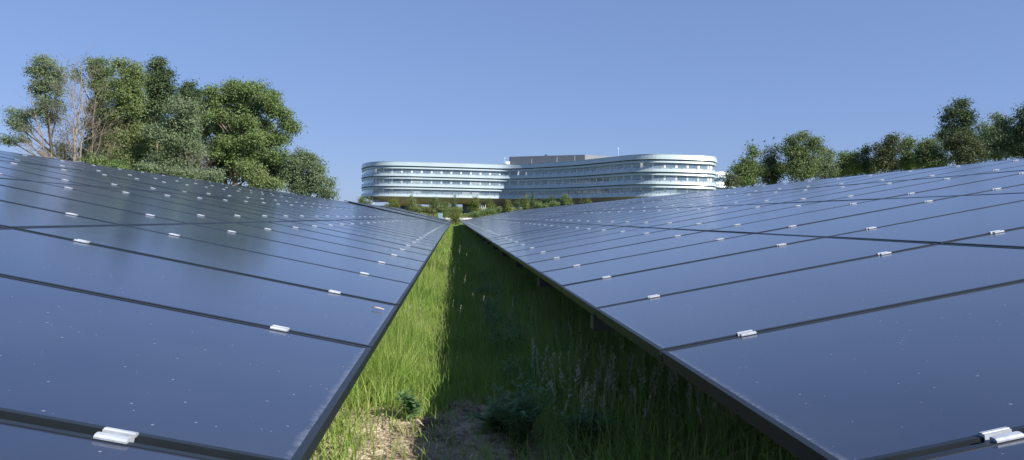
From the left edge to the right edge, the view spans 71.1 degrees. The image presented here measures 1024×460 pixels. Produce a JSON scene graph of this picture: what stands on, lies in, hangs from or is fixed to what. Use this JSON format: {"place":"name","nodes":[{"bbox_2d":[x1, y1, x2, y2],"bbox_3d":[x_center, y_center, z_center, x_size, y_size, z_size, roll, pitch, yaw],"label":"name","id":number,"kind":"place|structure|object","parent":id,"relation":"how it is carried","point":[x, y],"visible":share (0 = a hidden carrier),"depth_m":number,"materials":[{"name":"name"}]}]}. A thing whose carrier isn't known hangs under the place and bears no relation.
{"place":"outdoors","nodes":[
{"label":"outdoors","id":0,"kind":"place"},
{"bbox_2d":[376,205,521,365],"bbox_3d":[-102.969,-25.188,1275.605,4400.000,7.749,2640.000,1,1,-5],"label":"ground","id":1,"kind":"structure","parent":0,"point":[458,207],"depth_m":349.68,"materials":[{"name":"green plant"}]},
{"bbox_2d":[0,52,74,157],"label":"willow tree","id":2,"kind":"object","parent":1,"relation":"on","point":[38,70],"visible":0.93,"depth_m":59.76,"materials":[{"name":"green plant"}]},
{"bbox_2d":[12,78,84,159],"bbox_3d":[-38.698,-6.534,59.905,5.384,12.523,4.044,0,1,-33],"label":"bare tree","id":3,"kind":"object","parent":1,"relation":"on","point":[38,127],"visible":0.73,"depth_m":59.14,"materials":[{"name":"grey plant"}]},
{"bbox_2d":[37,124,99,162],"bbox_3d":[-39.712,-4.952,64.052,5.505,9.165,2.982,1,1,-5],"label":"laurel bush","id":4,"kind":"object","parent":1,"relation":"on","point":[65,156],"visible":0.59,"depth_m":63.85,"materials":[{"name":"green plant"}]},
{"bbox_2d":[16,47,138,161],"bbox_3d":[-34.655,-7.789,57.410,8.279,15.244,7.458,2,1,30],"label":"bare tree","id":5,"kind":"object","parent":1,"relation":"on","point":[75,135],"visible":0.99,"depth_m":57.65,"materials":[{"name":"brown plant"}]},
{"bbox_2d":[39,76,129,163],"bbox_3d":[-35.120,-6.659,59.127,6.907,12.918,7.168,0,1,-43],"label":"bare tree","id":6,"kind":"object","parent":1,"relation":"on","point":[92,138],"visible":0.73,"depth_m":59.44,"materials":[{"name":"brown plant"}]},
{"bbox_2d":[67,55,122,157],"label":"poplar tree","id":7,"kind":"object","parent":1,"relation":"on","point":[102,74],"visible":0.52,"depth_m":65.53,"materials":[{"name":"green plant"}]},
{"bbox_2d":[79,151,133,169],"bbox_3d":[-30.438,-2.958,54.019,4.022,5.838,2.245,1,1,-5],"label":"laurel bush","id":8,"kind":"object","parent":1,"relation":"on","point":[101,161],"visible":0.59,"depth_m":53.75,"materials":[{"name":"green plant"}]},
{"bbox_2d":[93,55,161,170],"bbox_3d":[-33.374,-7.635,61.936,5.613,14.863,4.314,1,1,-5],"label":"poplar tree","id":9,"kind":"object","parent":1,"relation":"on","point":[128,86],"visible":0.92,"depth_m":61.51,"materials":[{"name":"green plant"}]},
{"bbox_2d":[79,90,214,167],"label":"hawthorn","id":10,"kind":"object","parent":1,"relation":"on","point":[153,143],"visible":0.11,"depth_m":73.29,"materials":[{"name":"green plant"}]},
{"bbox_2d":[139,54,184,156],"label":"poplar tree","id":11,"kind":"object","parent":1,"relation":"on","point":[158,84],"visible":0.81,"depth_m":69.34,"materials":[{"name":"green plant"}]},
{"bbox_2d":[127,158,211,179],"bbox_3d":[-26.009,-2.694,54.812,6.311,5.462,2.750,1,1,-5],"label":"laurel bush","id":12,"kind":"object","parent":1,"relation":"on","point":[143,166],"visible":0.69,"depth_m":54.33,"materials":[{"name":"green plant"}]},
{"bbox_2d":[139,94,209,173],"bbox_3d":[-28.326,-5.714,60.154,6.072,11.219,4.187,1,1,-5],"label":"willow tree","id":13,"kind":"object","parent":1,"relation":"on","point":[178,134],"visible":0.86,"depth_m":59.50,"materials":[{"name":"green plant"}]},
{"bbox_2d":[174,78,205,165],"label":"poplar tree","id":14,"kind":"object","parent":1,"relation":"on","point":[185,91],"visible":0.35,"depth_m":73.60,"materials":[{"name":"green plant"}]},
{"bbox_2d":[186,143,211,179],"bbox_3d":[-25.506,-3.649,56.789,4.785,7.323,3.288,1,1,-5],"label":"tree","id":15,"kind":"object","parent":1,"relation":"on","point":[197,160],"visible":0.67,"depth_m":56.89,"materials":[{"name":"green plant"}]},
{"bbox_2d":[198,166,227,182],"bbox_3d":[-22.415,-2.353,54.098,2.054,4.906,2.045,1,1,-5],"label":"laurel bush","id":16,"kind":"object","parent":1,"relation":"on","point":[213,176],"visible":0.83,"depth_m":53.73,"materials":[{"name":"green plant"}]},
{"bbox_2d":[0,151,445,459],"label":"solar table","id":17,"kind":"object","parent":1,"relation":"on","point":[148,316],"visible":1,"depth_m":2.59,"materials":[{"name":"blue glass"}]},
{"bbox_2d":[197,117,287,184],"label":"hawthorn","id":18,"kind":"object","parent":1,"relation":"on","point":[272,169],"visible":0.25,"depth_m":66.28,"materials":[{"name":"green plant"}]},
{"bbox_2d":[200,117,290,188],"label":"hawthorn","id":19,"kind":"object","parent":1,"relation":"on","point":[209,127],"visible":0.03,"depth_m":72.61,"materials":[{"name":"green plant"}]},
{"bbox_2d":[195,76,307,184],"bbox_3d":[-23.372,-6.901,64.216,10.168,13.682,6.556,1,1,-5],"label":"ash tree","id":20,"kind":"object","parent":1,"relation":"on","point":[247,99],"visible":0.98,"depth_m":63.38,"materials":[{"name":"green plant"}]},
{"bbox_2d":[229,157,290,192],"bbox_3d":[-20.259,-2.913,58.315,4.897,5.985,3.162,1,1,-5],"label":"hawthorn","id":21,"kind":"object","parent":1,"relation":"on","point":[258,177],"visible":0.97,"depth_m":57.51,"materials":[{"name":"green plant"}]},
{"bbox_2d":[272,145,340,199],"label":"willow tree","id":22,"kind":"object","parent":1,"relation":"on","point":[310,182],"visible":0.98,"depth_m":65.25,"materials":[{"name":"green plant"}]},
{"bbox_2d":[237,185,449,230],"bbox_3d":[-7.493,-0.514,40.251,7.885,2.707,26.149,1,1,-5],"label":"solar table","id":23,"kind":"object","parent":1,"relation":"on","point":[346,205],"visible":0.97,"depth_m":34.12,"materials":[{"name":"blue glass"}]},
{"bbox_2d":[356,195,367,203],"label":"young tree","id":24,"kind":"object","parent":1,"relation":"on","point":[361,200],"visible":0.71,"depth_m":149.73,"materials":[{"name":"green plant"}]},
{"bbox_2d":[384,197,399,207],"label":"young tree","id":25,"kind":"object","parent":1,"relation":"on","point":[395,204],"visible":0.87,"depth_m":159.62,"materials":[{"name":"green plant"}]},
{"bbox_2d":[344,200,450,224],"bbox_3d":[-9.597,-1.001,66.432,7.866,2.752,26.149,1,1,-5],"label":"solar table","id":26,"kind":"object","parent":1,"relation":"on","point":[400,212],"visible":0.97,"depth_m":58.16,"materials":[{"name":"blue glass"}]},
{"bbox_2d":[405,191,420,211],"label":"young tree","id":27,"kind":"object","parent":1,"relation":"on","point":[412,202],"visible":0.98,"depth_m":149.69,"materials":[{"name":"green plant"}]},
{"bbox_2d":[383,206,451,222],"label":"solar table","id":28,"kind":"object","parent":1,"relation":"on","point":[407,211],"visible":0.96,"depth_m":86.69,"materials":[{"name":"blue glass"}]},
{"bbox_2d":[419,206,437,214],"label":"bush","id":29,"kind":"object","parent":1,"relation":"on","point":[428,210],"visible":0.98,"depth_m":144.70,"materials":[{"name":"green plant"}]},
{"bbox_2d":[428,197,440,216],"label":"young tree","id":30,"kind":"object","parent":1,"relation":"on","point":[433,203],"visible":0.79,"depth_m":154.59,"materials":[{"name":"green plant"}]},
{"bbox_2d":[436,201,451,217],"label":"young tree","id":31,"kind":"object","parent":1,"relation":"on","point":[444,208],"visible":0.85,"depth_m":139.52,"materials":[{"name":"green plant"}]},
{"bbox_2d":[449,194,459,209],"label":"young tree","id":32,"kind":"object","parent":1,"relation":"on","point":[453,203],"visible":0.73,"depth_m":141.92,"materials":[{"name":"green plant"}]},
{"bbox_2d":[447,207,463,222],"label":"bush","id":33,"kind":"object","parent":1,"relation":"on","point":[455,217],"visible":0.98,"depth_m":117.67,"materials":[{"name":"green plant"}]},
{"bbox_2d":[413,208,516,224],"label":"meadow grass","id":34,"kind":"structure","parent":1,"relation":"on","point":[452,223],"depth_m":214.17,"materials":[{"name":"green plant"}]},
{"bbox_2d":[467,196,483,211],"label":"young tree","id":35,"kind":"object","parent":1,"relation":"on","point":[475,205],"visible":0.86,"depth_m":149.68,"materials":[{"name":"green plant"}]},
{"bbox_2d":[462,208,497,217],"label":"hedge","id":36,"kind":"object","parent":1,"relation":"on","point":[479,213],"visible":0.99,"depth_m":127.56,"materials":[{"name":"green plant"}]},
{"bbox_2d":[485,197,493,214],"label":"young tree","id":37,"kind":"object","parent":1,"relation":"on","point":[489,201],"visible":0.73,"depth_m":157.90,"materials":[{"name":"green plant"}]},
{"bbox_2d":[485,206,502,214],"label":"bush","id":38,"kind":"object","parent":1,"relation":"on","point":[498,209],"visible":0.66,"depth_m":149.84,"materials":[{"name":"green plant"}]},
{"bbox_2d":[460,209,531,221],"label":"solar table","id":39,"kind":"object","parent":1,"relation":"on","point":[493,215],"visible":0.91,"depth_m":84.75,"materials":[{"name":"blue glass"}]},
{"bbox_2d":[501,199,512,211],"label":"young tree","id":40,"kind":"object","parent":1,"relation":"on","point":[508,205],"visible":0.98,"depth_m":139.82,"materials":[{"name":"green plant"}]},
{"bbox_2d":[512,195,520,210],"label":"young tree","id":41,"kind":"object","parent":1,"relation":"on","point":[517,205],"visible":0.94,"depth_m":144.82,"materials":[{"name":"green plant"}]},
{"bbox_2d":[462,204,577,224],"bbox_3d":[-0.240,-0.732,61.407,7.888,2.712,24.904,1,1,-5],"label":"solar table","id":42,"kind":"object","parent":1,"relation":"on","point":[506,215],"visible":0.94,"depth_m":57.32,"materials":[{"name":"blue glass"}]},
{"bbox_2d":[520,194,530,209],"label":"young tree","id":43,"kind":"object","parent":1,"relation":"on","point":[527,205],"visible":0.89,"depth_m":139.81,"materials":[{"name":"green plant"}]},
{"bbox_2d":[528,194,535,206],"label":"young tree","id":44,"kind":"object","parent":1,"relation":"on","point":[531,203],"visible":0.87,"depth_m":144.86,"materials":[{"name":"green plant"}]},
{"bbox_2d":[533,200,542,208],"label":"bush","id":45,"kind":"object","parent":1,"relation":"on","point":[536,205],"visible":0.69,"depth_m":139.65,"materials":[{"name":"green plant"}]},
{"bbox_2d":[361,147,716,213],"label":"office building","id":46,"kind":"structure","parent":1,"relation":"on","point":[595,178],"depth_m":297.08,"materials":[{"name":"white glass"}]},
{"bbox_2d":[393,189,400,192],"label":"window","id":47,"kind":"structure","parent":46,"relation":"in","point":[394,190],"depth_m":298.84,"materials":[{"name":"blue glass"}]},
{"bbox_2d":[393,179,400,183],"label":"window","id":48,"kind":"structure","parent":46,"relation":"in","point":[397,181],"depth_m":298.77,"materials":[{"name":"blue glass"}]},
{"bbox_2d":[403,179,410,182],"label":"window","id":49,"kind":"structure","parent":46,"relation":"in","point":[404,180],"depth_m":298.91,"materials":[{"name":"blue glass"}]},
{"bbox_2d":[413,179,420,182],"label":"window","id":50,"kind":"structure","parent":46,"relation":"in","point":[414,180],"depth_m":299.42,"materials":[{"name":"blue glass"}]},
{"bbox_2d":[413,169,420,172],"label":"window","id":51,"kind":"structure","parent":46,"relation":"in","point":[414,170],"depth_m":299.35,"materials":[{"name":"blue glass"}]},
{"bbox_2d":[423,169,430,172],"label":"window","id":52,"kind":"structure","parent":46,"relation":"in","point":[424,170],"depth_m":299.94,"materials":[{"name":"blue glass"}]},
{"bbox_2d":[452,190,459,193],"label":"window","id":53,"kind":"structure","parent":46,"relation":"in","point":[453,191],"depth_m":301.96,"materials":[{"name":"blue glass"}]},
{"bbox_2d":[481,191,488,194],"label":"window","id":54,"kind":"structure","parent":46,"relation":"in","point":[482,192],"depth_m":304.14,"materials":[{"name":"blue glass"}]},
{"bbox_2d":[491,191,498,194],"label":"window","id":55,"kind":"structure","parent":46,"relation":"in","point":[492,192],"depth_m":304.73,"materials":[{"name":"blue glass"}]},
{"bbox_2d":[491,181,498,184],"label":"window","id":56,"kind":"structure","parent":46,"relation":"in","point":[492,182],"depth_m":304.66,"materials":[{"name":"blue glass"}]},
{"bbox_2d":[491,171,498,174],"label":"window","id":57,"kind":"structure","parent":46,"relation":"in","point":[492,172],"depth_m":304.59,"materials":[{"name":"blue glass"}]},
{"bbox_2d":[501,171,508,174],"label":"window","id":58,"kind":"structure","parent":46,"relation":"in","point":[502,172],"depth_m":304.62,"materials":[{"name":"blue glass"}]},
{"bbox_2d":[632,175,639,179],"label":"window","id":59,"kind":"structure","parent":46,"relation":"in","point":[633,177],"depth_m":248.54,"materials":[{"name":"blue glass"}]},
{"bbox_2d":[633,163,640,167],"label":"window","id":60,"kind":"structure","parent":46,"relation":"in","point":[635,165],"depth_m":248.60,"materials":[{"name":"blue glass"}]},
{"bbox_2d":[642,188,650,191],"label":"window","id":61,"kind":"structure","parent":46,"relation":"in","point":[643,189],"depth_m":246.30,"materials":[{"name":"blue glass"}]},
{"bbox_2d":[642,175,651,179],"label":"window","id":62,"kind":"structure","parent":46,"relation":"in","point":[646,177],"depth_m":246.12,"materials":[{"name":"blue glass"}]},
{"bbox_2d":[654,175,663,179],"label":"window","id":63,"kind":"structure","parent":46,"relation":"in","point":[660,177],"depth_m":245.04,"materials":[{"name":"blue glass"}]},
{"bbox_2d":[654,163,663,168],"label":"window","id":64,"kind":"structure","parent":46,"relation":"in","point":[655,164],"depth_m":244.98,"materials":[{"name":"blue glass"}]},
{"bbox_2d":[666,188,674,192],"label":"window","id":65,"kind":"structure","parent":46,"relation":"in","point":[672,190],"depth_m":245.28,"materials":[{"name":"blue glass"}]},
{"bbox_2d":[666,175,674,179],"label":"window","id":66,"kind":"structure","parent":46,"relation":"in","point":[668,177],"depth_m":245.19,"materials":[{"name":"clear glass"}]},
{"bbox_2d":[666,163,675,167],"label":"window","id":67,"kind":"structure","parent":46,"relation":"in","point":[669,165],"depth_m":245.16,"materials":[{"name":"blue glass"}]},
{"bbox_2d":[677,188,685,192],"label":"window","id":68,"kind":"structure","parent":46,"relation":"in","point":[679,190],"depth_m":245.94,"materials":[{"name":"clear glass"}]},
{"bbox_2d":[678,176,686,181],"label":"window","id":69,"kind":"structure","parent":46,"relation":"in","point":[679,177],"depth_m":245.91,"materials":[{"name":"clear glass"}]},
{"bbox_2d":[678,163,686,167],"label":"window","id":70,"kind":"structure","parent":46,"relation":"in","point":[680,165],"depth_m":245.82,"materials":[{"name":"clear glass"}]},
{"bbox_2d":[689,176,697,180],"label":"window","id":71,"kind":"structure","parent":46,"relation":"in","point":[691,178],"depth_m":246.78,"materials":[{"name":"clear glass"}]},
{"bbox_2d":[689,164,697,169],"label":"window","id":72,"kind":"structure","parent":46,"relation":"in","point":[690,165],"depth_m":246.72,"materials":[{"name":"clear glass"}]},
{"bbox_2d":[700,176,707,180],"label":"window","id":73,"kind":"structure","parent":46,"relation":"in","point":[701,178],"depth_m":247.99,"materials":[{"name":"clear glass"}]},
{"bbox_2d":[700,164,707,168],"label":"window","id":74,"kind":"structure","parent":46,"relation":"in","point":[702,166],"depth_m":247.87,"materials":[{"name":"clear glass"}]},
{"bbox_2d":[540,195,555,204],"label":"young tree","id":75,"kind":"object","parent":1,"relation":"on","point":[550,198],"visible":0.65,"depth_m":149.76,"materials":[{"name":"green plant"}]},
{"bbox_2d":[539,201,559,207],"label":"bush","id":76,"kind":"object","parent":1,"relation":"on","point":[553,204],"visible":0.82,"depth_m":137.59,"materials":[{"name":"green plant"}]},
{"bbox_2d":[314,382,790,459],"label":"soil","id":77,"kind":"structure","parent":1,"relation":"on","point":[404,438],"depth_m":4.15,"materials":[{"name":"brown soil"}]},
{"bbox_2d":[392,389,424,421],"bbox_3d":[-0.654,1.108,4.513,0.178,0.217,0.226,2,1,34],"label":"weed plant","id":78,"kind":"object","parent":77,"relation":"on","point":[411,404],"visible":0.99,"depth_m":4.50,"materials":[{"name":"green plant"}]},
{"bbox_2d":[472,401,515,435],"bbox_3d":[-0.059,1.134,4.274,0.354,0.196,0.339,2,1,37],"label":"thistle","id":79,"kind":"object","parent":77,"relation":"on","point":[492,421],"visible":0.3,"depth_m":4.24,"materials":[{"name":"green plant"}]},
{"bbox_2d":[485,375,550,444],"bbox_3d":[0.046,1.051,4.072,0.402,0.371,0.366,0,1,-30],"label":"weed plant","id":80,"kind":"object","parent":77,"relation":"on","point":[523,417],"visible":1,"depth_m":4.05,"materials":[{"name":"green plant"}]},
{"bbox_2d":[554,404,615,451],"bbox_3d":[0.445,1.109,3.995,0.340,0.274,0.331,2,1,38],"label":"weed plant","id":81,"kind":"object","parent":77,"relation":"on","point":[585,420],"visible":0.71,"depth_m":3.94,"materials":[{"name":"green plant"}]},
{"bbox_2d":[558,192,574,205],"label":"young tree","id":82,"kind":"object","parent":1,"relation":"on","point":[565,199],"visible":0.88,"depth_m":144.62,"materials":[{"name":"green plant"}]},
{"bbox_2d":[409,236,742,457],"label":"seeding grass","id":83,"kind":"structure","parent":1,"relation":"on","point":[606,379],"depth_m":4.46,"materials":[{"name":"green plant"}]},
{"bbox_2d":[476,267,679,398],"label":"undergrowth","id":84,"kind":"object","parent":1,"relation":"on","point":[507,325],"visible":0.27,"depth_m":6.95,"materials":[{"name":"green plant"}]},
{"bbox_2d":[466,192,694,231],"bbox_3d":[1.720,-0.294,37.150,7.892,2.697,23.659,1,1,-5],"label":"solar table","id":85,"kind":"object","parent":1,"relation":"on","point":[530,217],"visible":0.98,"depth_m":31.64,"materials":[{"name":"blue glass"}]},
{"bbox_2d":[714,172,735,189],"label":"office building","id":86,"kind":"structure","parent":1,"relation":"on","point":[718,180],"depth_m":328.29,"materials":[{"name":"white glass"}]},
{"bbox_2d":[718,170,743,188],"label":"scrub bush","id":87,"kind":"object","parent":1,"relation":"on","point":[730,180],"visible":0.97,"depth_m":85.83,"materials":[{"name":"green plant"}]},
{"bbox_2d":[725,140,771,187],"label":"alder tree","id":88,"kind":"object","parent":1,"relation":"on","point":[748,170],"visible":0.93,"depth_m":87.56,"materials":[{"name":"green plant"}]},
{"bbox_2d":[476,158,1023,459],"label":"solar table","id":89,"kind":"object","parent":1,"relation":"on","point":[878,316],"visible":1,"depth_m":3.19,"materials":[{"name":"blue glass"}]},
{"bbox_2d":[758,141,774,184],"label":"bare tree","id":90,"kind":"object","parent":1,"relation":"on","point":[769,168],"visible":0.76,"depth_m":88.58,"materials":[{"name":"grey plant"}]},
{"bbox_2d":[756,143,784,184],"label":"alder tree","id":91,"kind":"object","parent":1,"relation":"on","point":[775,176],"visible":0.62,"depth_m":89.68,"materials":[{"name":"green plant"}]},
{"bbox_2d":[771,130,828,182],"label":"alder tree","id":92,"kind":"object","parent":1,"relation":"on","point":[801,165],"visible":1,"depth_m":86.52,"materials":[{"name":"green plant"}]},
{"bbox_2d":[811,146,842,178],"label":"alder tree","id":93,"kind":"object","parent":1,"relation":"on","point":[829,169],"visible":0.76,"depth_m":89.42,"materials":[{"name":"green plant"}]},
{"bbox_2d":[807,157,882,179],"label":"alder tree","id":94,"kind":"object","parent":1,"relation":"on","point":[874,170],"visible":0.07,"depth_m":95.57,"materials":[{"name":"green plant"}]},
{"bbox_2d":[833,149,869,176],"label":"alder tree","id":95,"kind":"object","parent":1,"relation":"on","point":[848,163],"visible":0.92,"depth_m":91.41,"materials":[{"name":"green plant"}]},
{"bbox_2d":[856,142,874,174],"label":"tree","id":96,"kind":"object","parent":1,"relation":"on","point":[865,150],"visible":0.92,"depth_m":90.87,"materials":[{"name":"green plant"}]},
{"bbox_2d":[865,132,911,172],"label":"alder tree","id":97,"kind":"object","parent":1,"relation":"on","point":[884,158],"visible":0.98,"depth_m":88.56,"materials":[{"name":"green plant"}]},
{"bbox_2d":[896,134,919,170],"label":"alder tree","id":98,"kind":"object","parent":1,"relation":"on","point":[907,154],"visible":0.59,"depth_m":90.59,"materials":[{"name":"green plant"}]},
{"bbox_2d":[895,140,954,170],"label":"alder tree","id":99,"kind":"object","parent":1,"relation":"on","point":[938,153],"visible":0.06,"depth_m":96.74,"materials":[{"name":"green plant"}]},
{"bbox_2d":[906,134,950,168],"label":"alder tree","id":100,"kind":"object","parent":1,"relation":"on","point":[926,152],"visible":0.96,"depth_m":87.45,"materials":[{"name":"green plant"}]},
{"bbox_2d":[931,95,982,154],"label":"poplar tree","id":101,"kind":"object","parent":1,"relation":"on","point":[960,112],"visible":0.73,"depth_m":93.63,"materials":[{"name":"green plant"}]},
{"bbox_2d":[940,128,991,164],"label":"alder tree","id":102,"kind":"object","parent":1,"relation":"on","point":[967,151],"visible":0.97,"depth_m":85.39,"materials":[{"name":"green plant"}]},
{"bbox_2d":[970,110,1021,161],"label":"alder tree","id":103,"kind":"object","parent":1,"relation":"on","point":[1001,141],"visible":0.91,"depth_m":89.38,"materials":[{"name":"green plant"}]},
{"bbox_2d":[974,125,1022,161],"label":"alder tree","id":104,"kind":"object","parent":1,"relation":"on","point":[985,143],"visible":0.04,"depth_m":97.20,"materials":[{"name":"green plant"}]},
{"bbox_2d":[1005,104,1023,158],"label":"poplar tree","id":105,"kind":"object","parent":1,"relation":"on","point":[1018,149],"visible":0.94,"depth_m":88.11,"materials":[{"name":"green plant"}]},
{"bbox_2d":[0,0,1023,207],"label":"sky","id":106,"kind":"structure","parent":0,"point":[442,81],"materials":[{"name":"blue"}]},
{"bbox_2d":[310,223,799,459],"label":"grass","id":107,"kind":"structure","parent":0,"point":[471,357],"depth_m":5.18,"materials":[{"name":"green plant"}]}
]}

